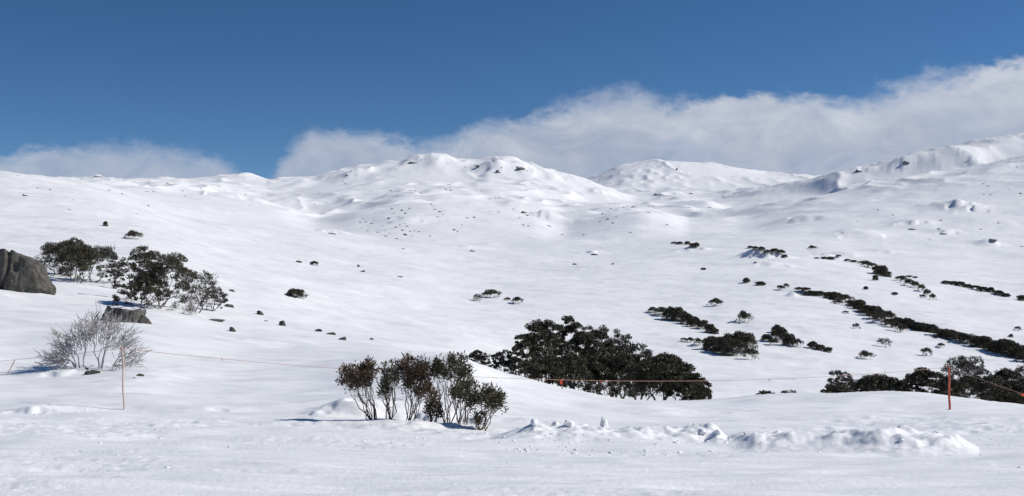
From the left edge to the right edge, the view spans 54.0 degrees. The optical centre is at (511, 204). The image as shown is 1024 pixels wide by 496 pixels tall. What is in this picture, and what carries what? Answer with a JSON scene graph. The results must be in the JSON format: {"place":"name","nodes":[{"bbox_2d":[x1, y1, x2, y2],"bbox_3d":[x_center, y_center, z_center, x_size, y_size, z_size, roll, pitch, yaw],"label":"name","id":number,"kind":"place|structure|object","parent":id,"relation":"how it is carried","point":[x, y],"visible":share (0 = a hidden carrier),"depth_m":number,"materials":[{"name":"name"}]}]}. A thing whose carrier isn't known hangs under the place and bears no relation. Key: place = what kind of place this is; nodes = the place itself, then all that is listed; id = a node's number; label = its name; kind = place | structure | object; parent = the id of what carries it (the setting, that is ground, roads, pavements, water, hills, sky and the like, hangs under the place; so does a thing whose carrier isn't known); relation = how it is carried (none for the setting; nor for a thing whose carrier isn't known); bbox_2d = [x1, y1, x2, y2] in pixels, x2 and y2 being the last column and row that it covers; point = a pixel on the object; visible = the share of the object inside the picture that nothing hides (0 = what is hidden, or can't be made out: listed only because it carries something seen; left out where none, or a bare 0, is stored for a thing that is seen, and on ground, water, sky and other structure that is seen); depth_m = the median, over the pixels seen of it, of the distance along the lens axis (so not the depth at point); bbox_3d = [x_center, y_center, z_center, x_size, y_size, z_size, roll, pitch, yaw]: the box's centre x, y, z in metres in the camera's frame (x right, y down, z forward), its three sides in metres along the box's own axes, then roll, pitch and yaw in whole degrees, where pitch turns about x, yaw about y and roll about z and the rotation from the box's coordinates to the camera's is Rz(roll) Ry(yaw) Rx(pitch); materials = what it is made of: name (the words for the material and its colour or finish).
{"place":"outdoors","nodes":[
{"label":"outdoors","id":0,"kind":"place"},
{"bbox_2d":[0,171,1023,495],"bbox_3d":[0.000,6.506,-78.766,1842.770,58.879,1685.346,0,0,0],"label":"snow ground","id":1,"kind":"structure","parent":0,"point":[406,295],"depth_m":47.74,"materials":[{"name":"white snow"}]},
{"bbox_2d":[0,248,56,294],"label":"boulder","id":2,"kind":"object","parent":1,"relation":"on","point":[19,272],"visible":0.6,"depth_m":71.86,"materials":[{"name":"stone"}]},
{"bbox_2d":[34,237,84,273],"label":"snow gum","id":3,"kind":"object","parent":1,"relation":"on","point":[48,249],"visible":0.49,"depth_m":95.23,"materials":[{"name":"green plant"}]},
{"bbox_2d":[54,242,105,282],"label":"snow gum","id":4,"kind":"object","parent":1,"relation":"on","point":[81,249],"visible":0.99,"depth_m":89.77,"materials":[{"name":"green plant"}]},
{"bbox_2d":[61,244,123,281],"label":"snow gum","id":5,"kind":"object","parent":1,"relation":"on","point":[108,253],"visible":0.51,"depth_m":92.89,"materials":[{"name":"green plant"}]},
{"bbox_2d":[84,370,100,374],"bbox_3d":[-15.100,6.078,36.213,0.647,0.276,0.454,4,1,8],"label":"rock","id":6,"kind":"object","parent":1,"relation":"on","point":[90,372],"visible":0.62,"depth_m":36.06,"materials":[{"name":"stone"}]},
{"bbox_2d":[33,301,152,369],"bbox_3d":[-15.529,4.925,37.479,4.408,2.761,2.137,0,0,0],"label":"dead shrub","id":7,"kind":"object","parent":1,"relation":"on","point":[84,335],"visible":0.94,"depth_m":37.27,"materials":[{"name":"grey plant"}]},
{"bbox_2d":[105,257,126,288],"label":"snow gum","id":8,"kind":"object","parent":1,"relation":"on","point":[113,270],"visible":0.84,"depth_m":89.93,"materials":[{"name":"green plant"}]},
{"bbox_2d":[116,346,124,408],"bbox_3d":[-10.129,4.625,25.998,0.235,1.932,0.072,0,0,0],"label":"marker pole","id":9,"kind":"object","parent":1,"relation":"on","point":[122,348],"visible":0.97,"depth_m":25.98,"materials":[{"name":"orange paint"}]},
{"bbox_2d":[5,349,1023,395],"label":"boundary rope","id":10,"kind":"object","parent":9,"relation":"attached to","point":[561,382],"visible":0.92,"depth_m":30.33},
{"bbox_2d":[101,305,145,322],"bbox_3d":[-22.274,7.026,57.044,2.637,2.623,2.028,0,0,0],"label":"boulder","id":11,"kind":"object","parent":1,"relation":"on","point":[132,314],"visible":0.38,"depth_m":56.46,"materials":[{"name":"stone"}]},
{"bbox_2d":[123,230,142,238],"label":"snow gum","id":12,"kind":"object","parent":1,"relation":"on","point":[132,233],"visible":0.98,"depth_m":197.03,"materials":[{"name":"green plant"}]},
{"bbox_2d":[112,246,161,300],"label":"snow gum","id":13,"kind":"object","parent":1,"relation":"on","point":[144,256],"visible":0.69,"depth_m":77.52,"materials":[{"name":"green plant"}]},
{"bbox_2d":[112,271,173,306],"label":"snow gum","id":14,"kind":"object","parent":1,"relation":"on","point":[147,288],"visible":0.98,"depth_m":70.53,"materials":[{"name":"green plant"}]},
{"bbox_2d":[137,315,151,323],"bbox_3d":[-20.416,6.633,56.020,0.745,0.970,0.729,0,0,0],"label":"boulder","id":15,"kind":"object","parent":1,"relation":"on","point":[144,319],"visible":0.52,"depth_m":55.83,"materials":[{"name":"stone"}]},
{"bbox_2d":[125,252,194,308],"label":"snow gum","id":16,"kind":"object","parent":1,"relation":"on","point":[170,261],"visible":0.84,"depth_m":71.74,"materials":[{"name":"green plant"}]},
{"bbox_2d":[181,299,199,315],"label":"dead shrub","id":17,"kind":"object","parent":1,"relation":"on","point":[190,307],"visible":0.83,"depth_m":70.94,"materials":[{"name":"grey plant"}]},
{"bbox_2d":[173,270,219,312],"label":"snow gum","id":18,"kind":"object","parent":1,"relation":"on","point":[207,280],"visible":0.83,"depth_m":75.02,"materials":[{"name":"green plant"}]},
{"bbox_2d":[199,288,228,310],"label":"snow gum","id":19,"kind":"object","parent":1,"relation":"on","point":[222,296],"visible":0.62,"depth_m":80.08,"materials":[{"name":"green plant"}]},
{"bbox_2d":[285,288,308,297],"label":"snow gum","id":20,"kind":"object","parent":1,"relation":"on","point":[296,292],"visible":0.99,"depth_m":121.05,"materials":[{"name":"green plant"}]},
{"bbox_2d":[335,355,383,418],"bbox_3d":[-3.586,4.356,23.590,1.013,1.701,0.997,0,0,-45],"label":"shrub","id":21,"kind":"object","parent":1,"relation":"on","point":[364,375],"visible":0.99,"depth_m":23.47,"materials":[{"name":"green plant"}]},
{"bbox_2d":[376,357,407,419],"bbox_3d":[-2.793,4.339,23.311,0.780,1.640,0.768,0,0,0],"label":"shrub","id":22,"kind":"object","parent":1,"relation":"on","point":[387,381],"visible":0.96,"depth_m":23.25,"materials":[{"name":"green plant"}]},
{"bbox_2d":[397,352,435,420],"bbox_3d":[-2.236,4.304,23.396,0.962,1.784,0.720,0,0,0],"label":"shrub","id":23,"kind":"object","parent":1,"relation":"on","point":[417,368],"visible":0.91,"depth_m":23.31,"materials":[{"name":"green plant"}]},
{"bbox_2d":[417,378,444,421],"bbox_3d":[-1.855,4.538,23.011,0.698,1.219,0.586,0,0,0],"label":"shrub","id":24,"kind":"object","parent":1,"relation":"on","point":[434,405],"visible":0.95,"depth_m":22.94,"materials":[{"name":"green plant"}]},
{"bbox_2d":[430,350,475,422],"bbox_3d":[-1.389,4.384,23.639,1.157,1.920,0.895,0,0,0],"label":"shrub","id":25,"kind":"object","parent":1,"relation":"on","point":[460,370],"visible":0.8,"depth_m":23.51,"materials":[{"name":"green plant"}]},
{"bbox_2d":[445,377,483,424],"bbox_3d":[-1.083,4.534,22.915,0.831,1.248,0.754,0,0,-37],"label":"shrub","id":26,"kind":"object","parent":1,"relation":"on","point":[465,395],"visible":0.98,"depth_m":22.82,"materials":[{"name":"green plant"}]},
{"bbox_2d":[467,350,491,367],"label":"snow gum","id":27,"kind":"object","parent":1,"relation":"on","point":[477,357],"visible":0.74,"depth_m":61.84,"materials":[{"name":"green plant"}]},
{"bbox_2d":[470,381,508,430],"bbox_3d":[-0.525,4.591,22.620,0.914,1.269,0.643,0,0,16],"label":"shrub","id":28,"kind":"object","parent":1,"relation":"on","point":[494,401],"visible":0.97,"depth_m":22.55,"materials":[{"name":"green plant"}]},
{"bbox_2d":[482,289,501,297],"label":"snow gum","id":29,"kind":"object","parent":1,"relation":"on","point":[493,291],"visible":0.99,"depth_m":219.06,"materials":[{"name":"green plant"}]},
{"bbox_2d":[490,349,511,371],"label":"snow gum","id":30,"kind":"object","parent":1,"relation":"on","point":[497,356],"visible":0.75,"depth_m":60.81,"materials":[{"name":"green plant"}]},
{"bbox_2d":[1,400,1021,479],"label":"snow crumbs","id":31,"kind":"object","parent":1,"relation":"on","point":[901,439],"visible":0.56,"depth_m":18.27,"materials":[{"name":"white snow"}]},
{"bbox_2d":[508,333,542,376],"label":"snow gum","id":32,"kind":"object","parent":1,"relation":"on","point":[532,347],"visible":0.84,"depth_m":58.78,"materials":[{"name":"green plant"}]},
{"bbox_2d":[530,418,538,425],"bbox_3d":[0.454,4.372,20.210,0.176,0.157,0.160,0,0,-41],"label":"snow chunk","id":33,"kind":"object","parent":1,"relation":"on","point":[533,421],"visible":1,"depth_m":20.15,"materials":[{"name":"snow"}]},
{"bbox_2d":[509,355,577,383],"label":"snow gum","id":34,"kind":"object","parent":1,"relation":"on","point":[538,368],"visible":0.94,"depth_m":52.73,"materials":[{"name":"green plant"}]},
{"bbox_2d":[521,319,573,384],"bbox_3d":[1.927,9.143,60.015,3.182,4.686,2.965,0,0,-23],"label":"snow gum","id":35,"kind":"object","parent":1,"relation":"on","point":[550,342],"visible":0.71,"depth_m":59.64,"materials":[{"name":"green plant"}]},
{"bbox_2d":[564,420,574,425],"bbox_3d":[1.170,4.449,20.499,0.219,0.135,0.189,0,0,6],"label":"snow chunk","id":36,"kind":"object","parent":1,"relation":"on","point":[568,423],"visible":1,"depth_m":20.43,"materials":[{"name":"white snow"}]},
{"bbox_2d":[556,315,588,388],"bbox_3d":[3.628,9.507,62.116,2.587,5.345,2.630,0,0,0],"label":"snow gum","id":37,"kind":"object","parent":1,"relation":"on","point":[574,326],"visible":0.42,"depth_m":61.67,"materials":[{"name":"green plant"}]},
{"bbox_2d":[544,351,620,395],"bbox_3d":[3.723,9.164,54.068,4.100,2.602,4.001,0,0,0],"label":"snow gum","id":38,"kind":"object","parent":1,"relation":"on","point":[573,361],"visible":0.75,"depth_m":53.28,"materials":[{"name":"green plant"}]},
{"bbox_2d":[566,325,620,394],"bbox_3d":[5.138,9.775,60.963,3.008,4.946,3.303,0,0,40],"label":"snow gum","id":39,"kind":"object","parent":1,"relation":"on","point":[587,339],"visible":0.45,"depth_m":60.72,"materials":[{"name":"green plant"}]},
{"bbox_2d":[600,416,607,427],"bbox_3d":[2.218,5.238,23.920,0.196,0.400,0.164,0,0,-27],"label":"snow chunk","id":40,"kind":"object","parent":1,"relation":"on","point":[603,423],"visible":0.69,"depth_m":23.89,"materials":[{"name":"white snow"}]},
{"bbox_2d":[581,345,644,398],"bbox_3d":[5.421,9.277,54.240,3.716,3.443,3.885,0,0,0],"label":"snow gum","id":41,"kind":"object","parent":1,"relation":"on","point":[603,357],"visible":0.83,"depth_m":53.33,"materials":[{"name":"green plant"}]},
{"bbox_2d":[602,328,639,398],"bbox_3d":[6.567,10.117,61.982,2.843,5.024,2.476,0,0,0],"label":"snow gum","id":42,"kind":"object","parent":1,"relation":"on","point":[623,341],"visible":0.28,"depth_m":61.85,"materials":[{"name":"green plant"}]},
{"bbox_2d":[614,343,660,399],"bbox_3d":[6.978,9.386,54.779,2.922,3.796,2.872,0,0,41],"label":"snow gum","id":43,"kind":"object","parent":1,"relation":"on","point":[647,353],"visible":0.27,"depth_m":54.72,"materials":[{"name":"green plant"}]},
{"bbox_2d":[615,352,702,399],"bbox_3d":[7.314,8.861,51.041,4.316,2.918,3.854,0,0,0],"label":"snow gum","id":44,"kind":"object","parent":1,"relation":"on","point":[656,370],"visible":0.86,"depth_m":50.34,"materials":[{"name":"green plant"}]},
{"bbox_2d":[653,307,664,314],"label":"snow gum","id":45,"kind":"object","parent":1,"relation":"on","point":[661,309],"visible":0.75,"depth_m":201.53,"materials":[{"name":"green plant"}]},
{"bbox_2d":[661,306,678,319],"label":"snow gum","id":46,"kind":"object","parent":1,"relation":"on","point":[666,313],"visible":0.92,"depth_m":192.41,"materials":[{"name":"green plant"}]},
{"bbox_2d":[669,306,686,320],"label":"snow gum","id":47,"kind":"object","parent":1,"relation":"on","point":[677,311],"visible":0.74,"depth_m":191.29,"materials":[{"name":"green plant"}]},
{"bbox_2d":[659,370,711,399],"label":"snow gum","id":48,"kind":"object","parent":1,"relation":"on","point":[683,389],"visible":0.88,"depth_m":49.42,"materials":[{"name":"green plant"}]},
{"bbox_2d":[679,312,692,324],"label":"snow gum","id":49,"kind":"object","parent":1,"relation":"on","point":[684,317],"visible":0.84,"depth_m":186.07,"materials":[{"name":"green plant"}]},
{"bbox_2d":[686,316,701,326],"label":"snow gum","id":50,"kind":"object","parent":1,"relation":"on","point":[692,321],"visible":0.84,"depth_m":182.49,"materials":[{"name":"green plant"}]},
{"bbox_2d":[683,384,712,399],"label":"snow gum","id":51,"kind":"object","parent":1,"relation":"on","point":[702,390],"visible":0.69,"depth_m":49.22,"materials":[{"name":"green plant"}]},
{"bbox_2d":[696,320,707,328],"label":"snow gum","id":52,"kind":"object","parent":1,"relation":"on","point":[701,322],"visible":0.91,"depth_m":179.59,"materials":[{"name":"green plant"}]},
{"bbox_2d":[704,324,714,332],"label":"snow gum","id":53,"kind":"object","parent":1,"relation":"on","point":[709,327],"visible":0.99,"depth_m":172.44,"materials":[{"name":"green plant"}]},
{"bbox_2d":[701,335,719,351],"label":"snow gum","id":54,"kind":"object","parent":1,"relation":"on","point":[707,342],"visible":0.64,"depth_m":142.82,"materials":[{"name":"green plant"}]},
{"bbox_2d":[707,298,723,305],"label":"snow gum","id":55,"kind":"object","parent":1,"relation":"on","point":[716,300],"visible":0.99,"depth_m":222.51,"materials":[{"name":"green plant"}]},
{"bbox_2d":[710,336,738,354],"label":"snow gum","id":56,"kind":"object","parent":1,"relation":"on","point":[718,341],"visible":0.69,"depth_m":140.06,"materials":[{"name":"green plant"}]},
{"bbox_2d":[719,337,747,355],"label":"snow gum","id":57,"kind":"object","parent":1,"relation":"on","point":[736,344],"visible":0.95,"depth_m":138.75,"materials":[{"name":"green plant"}]},
{"bbox_2d":[723,330,757,349],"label":"snow gum","id":58,"kind":"object","parent":1,"relation":"on","point":[747,338],"visible":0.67,"depth_m":143.09,"materials":[{"name":"green plant"}]},
{"bbox_2d":[735,310,753,322],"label":"snow gum","id":59,"kind":"object","parent":1,"relation":"on","point":[744,315],"visible":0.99,"depth_m":189.95,"materials":[{"name":"green plant"}]},
{"bbox_2d":[741,347,759,359],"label":"snow gum","id":60,"kind":"object","parent":1,"relation":"on","point":[748,350],"visible":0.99,"depth_m":134.64,"materials":[{"name":"green plant"}]},
{"bbox_2d":[755,390,774,394],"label":"shrub","id":61,"kind":"object","parent":1,"relation":"on","point":[764,392],"visible":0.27,"depth_m":51.92,"materials":[{"name":"green plant"}]},
{"bbox_2d":[760,334,772,341],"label":"snow gum","id":62,"kind":"object","parent":1,"relation":"on","point":[765,337],"visible":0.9,"depth_m":163.56,"materials":[{"name":"green plant"}]},
{"bbox_2d":[769,325,787,342],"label":"snow gum","id":63,"kind":"object","parent":1,"relation":"on","point":[778,331],"visible":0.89,"depth_m":161.91,"materials":[{"name":"green plant"}]},
{"bbox_2d":[780,333,798,345],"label":"snow gum","id":64,"kind":"object","parent":1,"relation":"on","point":[787,338],"visible":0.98,"depth_m":157.71,"materials":[{"name":"green plant"}]},
{"bbox_2d":[807,341,817,347],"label":"snow gum","id":65,"kind":"object","parent":1,"relation":"on","point":[811,344],"visible":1,"depth_m":155.92,"materials":[{"name":"green plant"}]},
{"bbox_2d":[814,344,824,350],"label":"snow gum","id":66,"kind":"object","parent":1,"relation":"on","point":[819,346],"visible":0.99,"depth_m":154.63,"materials":[{"name":"green plant"}]},
{"bbox_2d":[820,383,853,392],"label":"snow gum","id":67,"kind":"object","parent":1,"relation":"on","point":[839,388],"visible":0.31,"depth_m":59.76,"materials":[{"name":"green plant"}]},
{"bbox_2d":[824,370,854,392],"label":"snow gum","id":68,"kind":"object","parent":1,"relation":"on","point":[848,379],"visible":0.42,"depth_m":65.94,"materials":[{"name":"green plant"}]},
{"bbox_2d":[837,294,855,300],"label":"snow gum","id":69,"kind":"object","parent":1,"relation":"on","point":[844,297],"visible":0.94,"depth_m":248.32,"materials":[{"name":"green plant"}]},
{"bbox_2d":[851,299,866,308],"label":"snow gum","id":70,"kind":"object","parent":1,"relation":"on","point":[857,302],"visible":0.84,"depth_m":231.66,"materials":[{"name":"green plant"}]},
{"bbox_2d":[856,350,875,357],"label":"snow gum","id":71,"kind":"object","parent":1,"relation":"on","point":[864,353],"visible":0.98,"depth_m":149.71,"materials":[{"name":"green plant"}]},
{"bbox_2d":[865,305,881,313],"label":"snow gum","id":72,"kind":"object","parent":1,"relation":"on","point":[872,308],"visible":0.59,"depth_m":222.70,"materials":[{"name":"green plant"}]},
{"bbox_2d":[849,373,898,391],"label":"snow gum","id":73,"kind":"object","parent":1,"relation":"on","point":[875,382],"visible":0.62,"depth_m":61.61,"materials":[{"name":"green plant"}]},
{"bbox_2d":[871,313,884,322],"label":"snow gum","id":74,"kind":"object","parent":1,"relation":"on","point":[875,316],"visible":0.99,"depth_m":202.07,"materials":[{"name":"green plant"}]},
{"bbox_2d":[876,265,889,276],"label":"snow gum","id":75,"kind":"object","parent":1,"relation":"on","point":[882,271],"visible":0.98,"depth_m":376.87,"materials":[{"name":"green plant"}]},
{"bbox_2d":[877,337,891,345],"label":"snow gum","id":76,"kind":"object","parent":1,"relation":"on","point":[884,340],"visible":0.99,"depth_m":168.99,"materials":[{"name":"green plant"}]},
{"bbox_2d":[877,309,896,320],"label":"snow gum","id":77,"kind":"object","parent":1,"relation":"on","point":[888,314],"visible":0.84,"depth_m":211.84,"materials":[{"name":"green plant"}]},
{"bbox_2d":[884,318,898,326],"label":"snow gum","id":78,"kind":"object","parent":1,"relation":"on","point":[891,321],"visible":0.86,"depth_m":196.64,"materials":[{"name":"green plant"}]},
{"bbox_2d":[898,324,907,332],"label":"snow gum","id":79,"kind":"object","parent":1,"relation":"on","point":[901,327],"visible":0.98,"depth_m":187.96,"materials":[{"name":"green plant"}]},
{"bbox_2d":[887,378,920,391],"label":"snow gum","id":80,"kind":"object","parent":1,"relation":"on","point":[902,386],"visible":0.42,"depth_m":60.56,"materials":[{"name":"green plant"}]},
{"bbox_2d":[912,322,928,330],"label":"snow gum","id":81,"kind":"object","parent":1,"relation":"on","point":[918,325],"visible":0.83,"depth_m":193.77,"materials":[{"name":"green plant"}]},
{"bbox_2d":[902,366,944,392],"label":"snow gum","id":82,"kind":"object","parent":1,"relation":"on","point":[919,379],"visible":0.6,"depth_m":60.66,"materials":[{"name":"green plant"}]},
{"bbox_2d":[920,347,932,355],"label":"snow gum","id":83,"kind":"object","parent":1,"relation":"on","point":[926,349],"visible":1,"depth_m":155.84,"materials":[{"name":"green plant"}]},
{"bbox_2d":[921,324,938,332],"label":"snow gum","id":84,"kind":"object","parent":1,"relation":"on","point":[926,328],"visible":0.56,"depth_m":191.63,"materials":[{"name":"green plant"}]},
{"bbox_2d":[929,327,941,334],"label":"snow gum","id":85,"kind":"object","parent":1,"relation":"on","point":[935,330],"visible":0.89,"depth_m":186.30,"materials":[{"name":"green plant"}]},
{"bbox_2d":[934,329,946,337],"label":"snow gum","id":86,"kind":"object","parent":1,"relation":"on","point":[938,333],"visible":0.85,"depth_m":184.82,"materials":[{"name":"green plant"}]},
{"bbox_2d":[946,365,950,409],"bbox_3d":[16.047,6.872,37.000,0.242,1.919,0.108,0,0,0],"label":"marker pole","id":87,"kind":"object","parent":1,"relation":"on","point":[949,381],"visible":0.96,"depth_m":36.97,"materials":[{"name":"red paint"}]},
{"bbox_2d":[941,328,957,338],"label":"snow gum","id":88,"kind":"object","parent":1,"relation":"on","point":[947,331],"visible":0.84,"depth_m":183.78,"materials":[{"name":"green plant"}]},
{"bbox_2d":[930,375,972,397],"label":"snow gum","id":89,"kind":"object","parent":1,"relation":"on","point":[955,387],"visible":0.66,"depth_m":56.57,"materials":[{"name":"green plant"}]},
{"bbox_2d":[935,355,991,398],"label":"snow gum","id":90,"kind":"object","parent":1,"relation":"on","point":[964,366],"visible":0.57,"depth_m":67.59,"materials":[{"name":"green plant"}]},
{"bbox_2d":[953,332,973,342],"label":"snow gum","id":91,"kind":"object","parent":1,"relation":"on","point":[962,335],"visible":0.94,"depth_m":180.09,"materials":[{"name":"green plant"}]},
{"bbox_2d":[968,336,986,347],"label":"snow gum","id":92,"kind":"object","parent":1,"relation":"on","point":[972,340],"visible":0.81,"depth_m":176.07,"materials":[{"name":"green plant"}]},
{"bbox_2d":[958,373,1005,400],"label":"snow gum","id":93,"kind":"object","parent":1,"relation":"on","point":[979,386],"visible":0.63,"depth_m":59.71,"materials":[{"name":"green plant"}]},
{"bbox_2d":[978,286,988,291],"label":"snow gum","id":94,"kind":"object","parent":1,"relation":"on","point":[980,288],"visible":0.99,"depth_m":339.67,"materials":[{"name":"green plant"}]},
{"bbox_2d":[976,336,996,346],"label":"snow gum","id":95,"kind":"object","parent":1,"relation":"on","point":[986,339],"visible":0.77,"depth_m":174.91,"materials":[{"name":"green plant"}]},
{"bbox_2d":[980,343,1003,353],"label":"snow gum","id":96,"kind":"object","parent":1,"relation":"on","point":[991,346],"visible":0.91,"depth_m":169.84,"materials":[{"name":"green plant"}]},
{"bbox_2d":[991,339,1007,352],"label":"snow gum","id":97,"kind":"object","parent":1,"relation":"on","point":[998,341],"visible":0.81,"depth_m":169.69,"materials":[{"name":"green plant"}]},
{"bbox_2d":[984,379,1023,403],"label":"snow gum","id":98,"kind":"object","parent":1,"relation":"on","point":[999,393],"visible":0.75,"depth_m":55.66,"materials":[{"name":"green plant"}]},
{"bbox_2d":[987,368,1023,397],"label":"snow gum","id":99,"kind":"object","parent":1,"relation":"on","point":[1004,374],"visible":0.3,"depth_m":62.72,"materials":[{"name":"green plant"}]},
{"bbox_2d":[996,338,1019,356],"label":"snow gum","id":100,"kind":"object","parent":1,"relation":"on","point":[1008,345],"visible":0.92,"depth_m":168.46,"materials":[{"name":"green plant"}]},
{"bbox_2d":[1008,345,1020,356],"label":"snow gum","id":101,"kind":"object","parent":1,"relation":"on","point":[1015,351],"visible":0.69,"depth_m":167.47,"materials":[{"name":"green plant"}]},
{"bbox_2d":[1009,364,1023,380],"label":"snow gum","id":102,"kind":"object","parent":1,"relation":"on","point":[1020,369],"visible":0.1,"depth_m":65.96,"materials":[{"name":"green plant"}]},
{"bbox_2d":[1013,351,1023,361],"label":"snow gum","id":103,"kind":"object","parent":1,"relation":"on","point":[1020,356],"visible":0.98,"depth_m":156.65,"materials":[{"name":"green plant"}]},
{"bbox_2d":[0,0,1023,178],"label":"sky","id":104,"kind":"structure","parent":0,"point":[125,89],"materials":[{"name":"blue"}]},
{"bbox_2d":[58,133,1023,242],"bbox_3d":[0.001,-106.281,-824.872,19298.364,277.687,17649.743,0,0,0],"label":"mountains","id":105,"kind":"structure","parent":0,"point":[923,192],"depth_m":1363.49,"materials":[{"name":"white snow"}]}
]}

